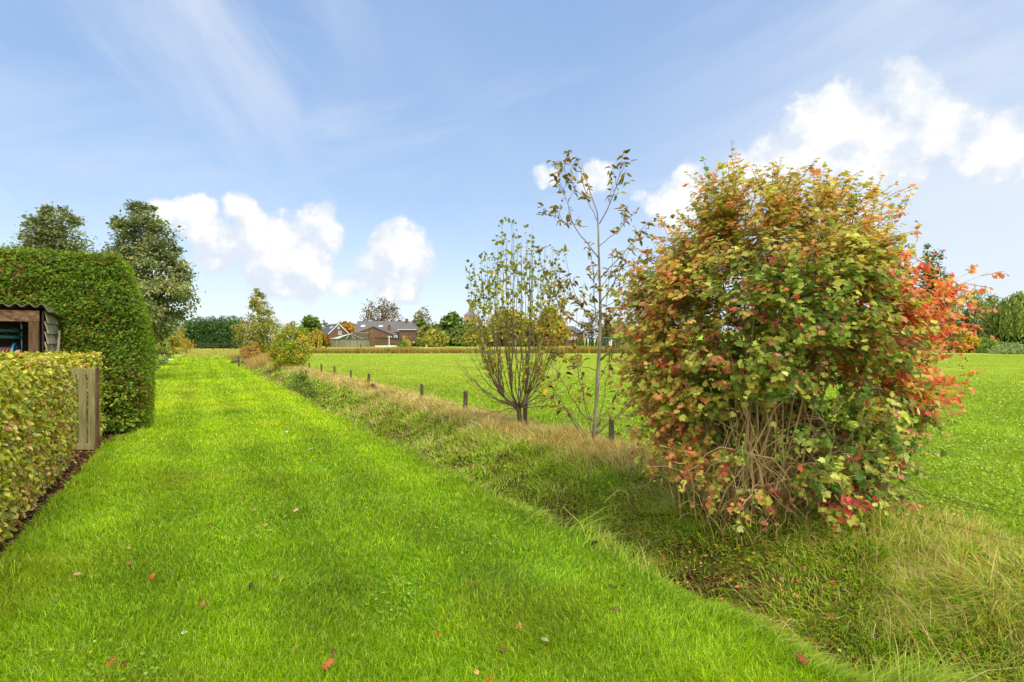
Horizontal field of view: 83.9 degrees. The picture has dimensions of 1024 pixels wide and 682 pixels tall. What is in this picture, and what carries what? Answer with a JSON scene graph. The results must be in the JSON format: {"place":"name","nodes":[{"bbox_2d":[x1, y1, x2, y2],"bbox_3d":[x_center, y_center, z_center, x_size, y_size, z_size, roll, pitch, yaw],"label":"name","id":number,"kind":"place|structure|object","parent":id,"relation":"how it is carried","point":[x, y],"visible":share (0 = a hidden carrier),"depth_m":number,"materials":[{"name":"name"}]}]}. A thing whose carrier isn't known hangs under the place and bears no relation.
{"place":"outdoors","nodes":[
{"label":"outdoors","id":0,"kind":"place"},
{"bbox_2d":[0,419,150,554],"bbox_3d":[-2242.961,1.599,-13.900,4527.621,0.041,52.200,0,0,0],"label":"soil bed","id":1,"kind":"object","parent":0,"point":[60,484],"visible":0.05,"depth_m":6.32,"materials":[{"name":"brown soil"}]},
{"bbox_2d":[0,322,22,352],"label":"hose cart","id":2,"kind":"object","parent":1,"relation":"on","point":[8,349],"visible":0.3,"depth_m":8.80,"materials":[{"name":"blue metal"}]},
{"bbox_2d":[0,329,23,338],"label":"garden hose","id":3,"kind":"object","parent":2,"relation":"in","point":[11,337],"visible":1,"depth_m":8.81,"materials":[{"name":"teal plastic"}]},
{"bbox_2d":[0,303,64,353],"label":"garden shed","id":4,"kind":"structure","parent":1,"relation":"on","point":[28,316],"depth_m":8.83,"materials":[{"name":"brown wood"}]},
{"bbox_2d":[0,350,79,544],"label":"beech hedge","id":5,"kind":"object","parent":1,"relation":"on","point":[38,413],"visible":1,"depth_m":5.25,"materials":[{"name":"green plant"}]},
{"bbox_2d":[27,351,106,442],"bbox_3d":[-6.945,0.867,8.618,1.308,1.459,0.576,0,0,-29],"label":"beech hedge","id":6,"kind":"object","parent":1,"relation":"on","point":[86,360],"visible":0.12,"depth_m":8.74,"materials":[{"name":"green plant"}]},
{"bbox_2d":[0,243,157,432],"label":"conifer hedge","id":7,"kind":"object","parent":1,"relation":"on","point":[95,300],"visible":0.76,"depth_m":9.84,"materials":[{"name":"green plant"}]},
{"bbox_2d":[70,368,100,450],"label":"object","id":8,"kind":"structure","parent":1,"relation":"on","point":[93,406],"depth_m":8.33,"materials":[{"name":"brown wood"}]},
{"bbox_2d":[171,348,241,356],"bbox_3d":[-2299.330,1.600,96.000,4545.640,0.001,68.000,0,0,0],"label":"paddock ground","id":9,"kind":"structure","parent":0,"point":[177,355],"depth_m":72.56,"materials":[{"name":"green plant"}]},
{"bbox_2d":[167,330,193,353],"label":"shrub","id":10,"kind":"object","parent":9,"relation":"on","point":[187,345],"visible":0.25,"depth_m":75.41,"materials":[{"name":"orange plant"}]},
{"bbox_2d":[186,343,243,349],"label":"rail fence","id":11,"kind":"object","parent":9,"relation":"on","point":[201,346],"visible":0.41,"depth_m":111.97,"materials":[{"name":"brown wood"}]},
{"bbox_2d":[322,324,348,338],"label":"brick house","id":12,"kind":"structure","parent":0,"point":[335,330],"depth_m":205.16,"materials":[{"name":"brick"}]},
{"bbox_2d":[375,337,402,346],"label":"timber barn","id":13,"kind":"structure","parent":0,"point":[383,342],"depth_m":188.00,"materials":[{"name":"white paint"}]},
{"bbox_2d":[0,356,856,681],"bbox_3d":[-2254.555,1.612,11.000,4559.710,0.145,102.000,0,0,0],"label":"lawn","id":14,"kind":"structure","parent":0,"point":[428,629],"depth_m":3.66,"materials":[{"name":"plant"}]},
{"bbox_2d":[1,201,96,255],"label":"garden tree","id":15,"kind":"object","parent":14,"relation":"on","point":[47,236],"visible":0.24,"depth_m":24.46,"materials":[{"name":"green plant"}]},
{"bbox_2d":[105,657,117,665],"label":"fallen leaf","id":16,"kind":"object","parent":14,"relation":"on","point":[111,661],"visible":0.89,"depth_m":2.78,"materials":[{"name":"orange plant"}]},
{"bbox_2d":[89,199,205,346],"bbox_3d":[-15.381,-2.094,23.899,4.167,7.796,4.526,0,0,0],"label":"garden tree","id":17,"kind":"object","parent":14,"relation":"on","point":[173,284],"visible":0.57,"depth_m":23.66,"materials":[{"name":"green plant"}]},
{"bbox_2d":[153,338,171,371],"bbox_3d":[-18.782,0.236,29.995,1.516,3.129,1.759,0,0,39],"label":"shrub","id":18,"kind":"object","parent":14,"relation":"on","point":[160,361],"visible":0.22,"depth_m":30.06,"materials":[{"name":"green plant"}]},
{"bbox_2d":[155,309,187,365],"bbox_3d":[-23.159,-0.363,38.027,3.145,4.330,2.816,0,0,0],"label":"garden tree","id":19,"kind":"object","parent":14,"relation":"on","point":[176,339],"visible":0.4,"depth_m":37.91,"materials":[{"name":"green plant"}]},
{"bbox_2d":[230,359,243,363],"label":"weed shrub","id":20,"kind":"object","parent":14,"relation":"on","point":[234,361],"visible":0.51,"depth_m":41.73,"materials":[{"name":"green plant"}]},
{"bbox_2d":[21,398,563,681],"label":"lawn weeds","id":21,"kind":"object","parent":14,"relation":"on","point":[154,655],"visible":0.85,"depth_m":4.19,"materials":[{"name":"green plant"}]},
{"bbox_2d":[322,657,334,669],"bbox_3d":[-0.883,1.545,2.734,0.064,0.039,0.056,0,0,0],"label":"fallen leaf","id":22,"kind":"object","parent":14,"relation":"on","point":[327,664],"visible":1,"depth_m":2.74,"materials":[{"name":"orange plant"}]},
{"bbox_2d":[796,651,809,664],"bbox_3d":[1.407,1.534,2.759,0.059,0.033,0.066,0,0,0],"label":"fallen leaf","id":23,"kind":"object","parent":14,"relation":"on","point":[802,658],"visible":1,"depth_m":2.76,"materials":[{"name":"plant"}]},
{"bbox_2d":[464,306,476,325],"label":"church","id":24,"kind":"structure","parent":0,"point":[469,313],"depth_m":375.88,"materials":[{"name":"brick"}]},
{"bbox_2d":[0,0,1023,341],"label":"sky","id":25,"kind":"structure","parent":0,"point":[326,158],"materials":[{"name":"blue"}]},
{"bbox_2d":[194,342,1023,547],"bbox_3d":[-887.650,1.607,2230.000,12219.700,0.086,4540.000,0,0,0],"label":"field","id":26,"kind":"structure","parent":0,"point":[463,354],"depth_m":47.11,"materials":[{"name":"green plant"}]},
{"bbox_2d":[179,315,243,348],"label":"conifer row","id":27,"kind":"object","parent":26,"relation":"on","point":[209,330],"visible":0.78,"depth_m":138.91,"materials":[{"name":"green plant"}]},
{"bbox_2d":[228,287,282,353],"bbox_3d":[-23.024,-1.587,51.972,4.727,6.780,4.877,0,0,32],"label":"tree","id":28,"kind":"object","parent":26,"relation":"on","point":[265,327],"visible":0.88,"depth_m":51.37,"materials":[{"name":"green plant"}]},
{"bbox_2d":[296,314,322,335],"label":"tree","id":29,"kind":"object","parent":26,"relation":"on","point":[309,323],"visible":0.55,"depth_m":233.53,"materials":[{"name":"green plant"}]},
{"bbox_2d":[307,328,327,347],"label":"willow tree","id":30,"kind":"object","parent":26,"relation":"on","point":[318,336],"visible":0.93,"depth_m":148.73,"materials":[{"name":"yellow plant"}]},
{"bbox_2d":[321,334,331,347],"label":"tree","id":31,"kind":"object","parent":26,"relation":"on","point":[328,343],"visible":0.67,"depth_m":151.76,"materials":[{"name":"brown plant"}]},
{"bbox_2d":[337,320,355,338],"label":"tree","id":32,"kind":"object","parent":26,"relation":"on","point":[349,327],"visible":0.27,"depth_m":233.62,"materials":[{"name":"orange plant"}]},
{"bbox_2d":[330,332,369,346],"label":"round tank","id":33,"kind":"object","parent":26,"relation":"on","point":[347,340],"visible":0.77,"depth_m":171.31,"materials":[{"name":"concrete"}]},
{"bbox_2d":[358,329,376,345],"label":"tree","id":34,"kind":"object","parent":26,"relation":"on","point":[370,333],"visible":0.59,"depth_m":183.93,"materials":[{"name":"brown plant"}]},
{"bbox_2d":[357,297,403,321],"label":"tree","id":35,"kind":"object","parent":26,"relation":"on","point":[384,313],"visible":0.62,"depth_m":234.96,"materials":[{"name":"brown plant"}]},
{"bbox_2d":[354,319,419,346],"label":"farmhouse","id":36,"kind":"object","parent":26,"relation":"on","point":[398,329],"visible":0.73,"depth_m":200.60,"materials":[{"name":"brown brick"}]},
{"bbox_2d":[396,341,407,346],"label":"shrub","id":37,"kind":"object","parent":26,"relation":"on","point":[403,343],"visible":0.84,"depth_m":171.47,"materials":[{"name":"green plant"}]},
{"bbox_2d":[402,336,411,346],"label":"shrub","id":38,"kind":"object","parent":26,"relation":"on","point":[403,339],"visible":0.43,"depth_m":177.56,"materials":[{"name":"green plant"}]},
{"bbox_2d":[414,318,426,328],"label":"tree","id":39,"kind":"object","parent":26,"relation":"on","point":[422,322],"visible":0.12,"depth_m":212.62,"materials":[{"name":"green plant"}]},
{"bbox_2d":[412,325,432,346],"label":"tree","id":40,"kind":"object","parent":26,"relation":"on","point":[423,330],"visible":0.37,"depth_m":188.60,"materials":[{"name":"green plant"}]},
{"bbox_2d":[411,306,435,329],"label":"tree","id":41,"kind":"object","parent":26,"relation":"on","point":[420,314],"visible":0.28,"depth_m":221.80,"materials":[{"name":"green plant"}]},
{"bbox_2d":[420,328,449,346],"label":"tree","id":42,"kind":"object","parent":26,"relation":"on","point":[432,337],"visible":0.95,"depth_m":179.76,"materials":[{"name":"yellow plant"}]},
{"bbox_2d":[435,311,467,345],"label":"tree","id":43,"kind":"object","parent":26,"relation":"on","point":[450,322],"visible":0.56,"depth_m":206.94,"materials":[{"name":"green plant"}]},
{"bbox_2d":[451,322,478,345],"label":"tree","id":44,"kind":"object","parent":26,"relation":"on","point":[457,337],"visible":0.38,"depth_m":201.68,"materials":[{"name":"green plant"}]},
{"bbox_2d":[309,344,637,352],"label":"reeds","id":45,"kind":"object","parent":26,"relation":"on","point":[581,349],"visible":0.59,"depth_m":79.32,"materials":[{"name":"brown plant"}]},
{"bbox_2d":[460,329,487,346],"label":"tree","id":46,"kind":"object","parent":26,"relation":"on","point":[466,338],"visible":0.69,"depth_m":193.50,"materials":[{"name":"green plant"}]},
{"bbox_2d":[485,307,528,346],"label":"tree","id":47,"kind":"object","parent":26,"relation":"on","point":[502,336],"visible":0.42,"depth_m":191.96,"materials":[{"name":"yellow plant"}]},
{"bbox_2d":[517,316,535,346],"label":"tree","id":48,"kind":"object","parent":26,"relation":"on","point":[527,337],"visible":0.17,"depth_m":196.86,"materials":[{"name":"green plant"}]},
{"bbox_2d":[528,307,572,346],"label":"tree","id":49,"kind":"object","parent":26,"relation":"on","point":[565,335],"visible":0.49,"depth_m":192.02,"materials":[{"name":"yellow plant"}]},
{"bbox_2d":[561,326,582,345],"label":"brick house","id":50,"kind":"structure","parent":26,"relation":"on","point":[577,334],"depth_m":230.50,"materials":[{"name":"brown tile"}]},
{"bbox_2d":[577,309,605,345],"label":"tree","id":51,"kind":"object","parent":26,"relation":"on","point":[590,324],"visible":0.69,"depth_m":233.51,"materials":[{"name":"grey plant"}]},
{"bbox_2d":[602,318,614,336],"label":"tree","id":52,"kind":"object","parent":26,"relation":"on","point":[608,331],"visible":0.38,"depth_m":238.06,"materials":[{"name":"green plant"}]},
{"bbox_2d":[534,375,1023,526],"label":"field clover","id":53,"kind":"object","parent":26,"relation":"on","point":[966,470],"visible":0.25,"depth_m":8.99,"materials":[{"name":"green plant"}]},
{"bbox_2d":[900,243,913,291],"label":"poplar tree","id":54,"kind":"object","parent":26,"relation":"on","point":[905,246],"visible":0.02,"depth_m":117.71,"materials":[{"name":"green plant"}]},
{"bbox_2d":[916,243,941,324],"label":"poplar tree","id":55,"kind":"object","parent":26,"relation":"on","point":[926,246],"visible":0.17,"depth_m":117.84,"materials":[{"name":"green plant"}]},
{"bbox_2d":[923,249,953,349],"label":"poplar tree","id":56,"kind":"object","parent":26,"relation":"on","point":[941,257],"visible":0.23,"depth_m":117.44,"materials":[{"name":"green plant"}]},
{"bbox_2d":[938,273,957,347],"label":"poplar tree","id":57,"kind":"object","parent":26,"relation":"on","point":[945,274],"visible":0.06,"depth_m":117.48,"materials":[{"name":"green plant"}]},
{"bbox_2d":[943,332,973,352],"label":"shrub","id":58,"kind":"object","parent":26,"relation":"on","point":[952,338],"visible":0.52,"depth_m":83.40,"materials":[{"name":"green plant"}]},
{"bbox_2d":[956,332,981,352],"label":"shrub","id":59,"kind":"object","parent":26,"relation":"on","point":[971,340],"visible":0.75,"depth_m":82.41,"materials":[{"name":"yellow plant"}]},
{"bbox_2d":[945,310,993,352],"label":"tree","id":60,"kind":"object","parent":26,"relation":"on","point":[979,333],"visible":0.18,"depth_m":87.54,"materials":[{"name":"green plant"}]},
{"bbox_2d":[946,288,999,344],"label":"tree","id":61,"kind":"object","parent":26,"relation":"on","point":[983,305],"visible":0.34,"depth_m":95.09,"materials":[{"name":"green plant"}]},
{"bbox_2d":[969,336,1003,352],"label":"shrub","id":62,"kind":"object","parent":26,"relation":"on","point":[983,346],"visible":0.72,"depth_m":81.34,"materials":[{"name":"green plant"}]},
{"bbox_2d":[977,294,1000,345],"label":"tree","id":63,"kind":"object","parent":26,"relation":"on","point":[991,296],"visible":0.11,"depth_m":98.80,"materials":[{"name":"green plant"}]},
{"bbox_2d":[983,318,1023,351],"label":"tree","id":64,"kind":"object","parent":26,"relation":"on","point":[1012,340],"visible":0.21,"depth_m":91.22,"materials":[{"name":"green plant"}]},
{"bbox_2d":[986,340,1023,353],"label":"shrub","id":65,"kind":"object","parent":26,"relation":"on","point":[1011,347],"visible":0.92,"depth_m":75.53,"materials":[{"name":"green plant"}]},
{"bbox_2d":[988,290,1023,347],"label":"willow tree","id":66,"kind":"object","parent":26,"relation":"on","point":[1007,318],"visible":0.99,"depth_m":89.00,"materials":[{"name":"green plant"}]},
{"bbox_2d":[601,337,631,345],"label":"building","id":67,"kind":"structure","parent":0,"point":[611,340],"depth_m":215.00,"materials":[{"name":"tile"}]},
{"bbox_2d":[227,355,1023,681],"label":"ditch bank","id":68,"kind":"structure","parent":0,"point":[714,568],"depth_m":4.80,"materials":[{"name":"green plant"}]},
{"bbox_2d":[238,342,261,358],"bbox_3d":[-22.902,0.848,50.009,2.055,1.907,2.011,0,0,-13],"label":"field shrub","id":69,"kind":"object","parent":68,"relation":"on","point":[243,349],"visible":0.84,"depth_m":49.73,"materials":[{"name":"orange plant"}]},
{"bbox_2d":[229,352,283,369],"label":"straw clumps","id":70,"kind":"object","parent":68,"relation":"on","point":[255,361],"visible":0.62,"depth_m":44.29,"materials":[{"name":"beige plant"}]},
{"bbox_2d":[266,320,314,368],"bbox_3d":[-13.803,0.218,35.457,2.910,3.169,3.032,0,0,-14],"label":"field shrub","id":71,"kind":"object","parent":68,"relation":"on","point":[301,353],"visible":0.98,"depth_m":35.00,"materials":[{"name":"green plant"}]},
{"bbox_2d":[286,367,320,397],"bbox_3d":[-7.137,1.484,19.424,1.278,1.232,1.008,0,0,0],"label":"weed shrub","id":72,"kind":"object","parent":68,"relation":"on","point":[296,381],"visible":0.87,"depth_m":19.38,"materials":[{"name":"green plant"}]},
{"bbox_2d":[420,384,422,396],"bbox_3d":[-2.496,1.496,15.759,0.094,0.680,0.096,0,0,37],"label":"fence post","id":73,"kind":"object","parent":68,"relation":"on","point":[421,388],"visible":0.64,"depth_m":15.73,"materials":[{"name":"brown wood"}]},
{"bbox_2d":[463,390,467,407],"bbox_3d":[-1.091,1.486,13.254,0.109,0.729,0.113,2,0,0],"label":"fence post","id":74,"kind":"object","parent":68,"relation":"on","point":[465,397],"visible":0.65,"depth_m":13.21,"materials":[{"name":"brown wood"}]},
{"bbox_2d":[0,409,1023,673],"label":"leaf litter","id":75,"kind":"object","parent":68,"relation":"on","point":[76,469],"visible":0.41,"depth_m":4.88,"materials":[{"name":"brown plant"}]},
{"bbox_2d":[450,217,577,428],"bbox_3d":[0.095,-0.364,10.682,2.433,3.995,1.798,0,0,-27],"label":"multistem tree","id":76,"kind":"object","parent":68,"relation":"on","point":[514,404],"visible":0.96,"depth_m":10.52,"materials":[{"name":"green plant"}]},
{"bbox_2d":[531,149,665,439],"bbox_3d":[1.340,-0.693,8.937,2.134,4.753,1.505,0,0,23],"label":"young tree","id":77,"kind":"object","parent":68,"relation":"on","point":[581,305],"visible":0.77,"depth_m":8.98,"materials":[{"name":"green plant"}]},
{"bbox_2d":[609,417,613,441],"bbox_3d":[1.497,1.480,8.563,0.091,0.705,0.091,0,0,-22],"label":"fence post","id":78,"kind":"object","parent":68,"relation":"on","point":[611,427],"visible":0.47,"depth_m":8.52,"materials":[{"name":"wood"}]},
{"bbox_2d":[281,375,1023,681],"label":"bank weeds","id":79,"kind":"object","parent":68,"relation":"on","point":[843,569],"visible":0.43,"depth_m":5.11,"materials":[{"name":"green plant"}]},
{"bbox_2d":[402,426,999,681],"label":"dry stalks","id":80,"kind":"object","parent":68,"relation":"on","point":[854,595],"visible":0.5,"depth_m":3.49,"materials":[{"name":"beige plant"}]},
{"bbox_2d":[593,141,1008,548],"bbox_3d":[2.715,-0.092,5.733,3.506,3.888,3.273,0,0,-39],"label":"autumn bush","id":81,"kind":"object","parent":68,"relation":"on","point":[775,371],"visible":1,"depth_m":5.11,"materials":[{"name":"green plant"}]},
{"bbox_2d":[867,464,888,512],"bbox_3d":[3.210,1.427,5.000,0.172,0.681,0.172,0,0,0],"label":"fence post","id":82,"kind":"object","parent":68,"relation":"on","point":[883,486],"visible":0.22,"depth_m":4.93,"materials":[{"name":"wood"}]},
{"bbox_2d":[303,363,1021,515],"bbox_3d":[-4.059,1.214,18.594,0.375,0.154,36.112,0,0,-29],"label":"barbed wire","id":83,"kind":"object","parent":82,"relation":"attached to","point":[807,468],"visible":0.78,"depth_m":4.71,"materials":[{"name":"grey metal"}]},
{"bbox_2d":[307,367,1022,543],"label":"barbed wire","id":84,"kind":"object","parent":82,"relation":"attached to","point":[666,452],"visible":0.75,"depth_m":4.87,"materials":[{"name":"grey metal"}]},
{"bbox_2d":[595,332,827,343],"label":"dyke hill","id":85,"kind":"structure","parent":0,"point":[701,337],"depth_m":370.41,"materials":[{"name":"green plant"}]}
]}

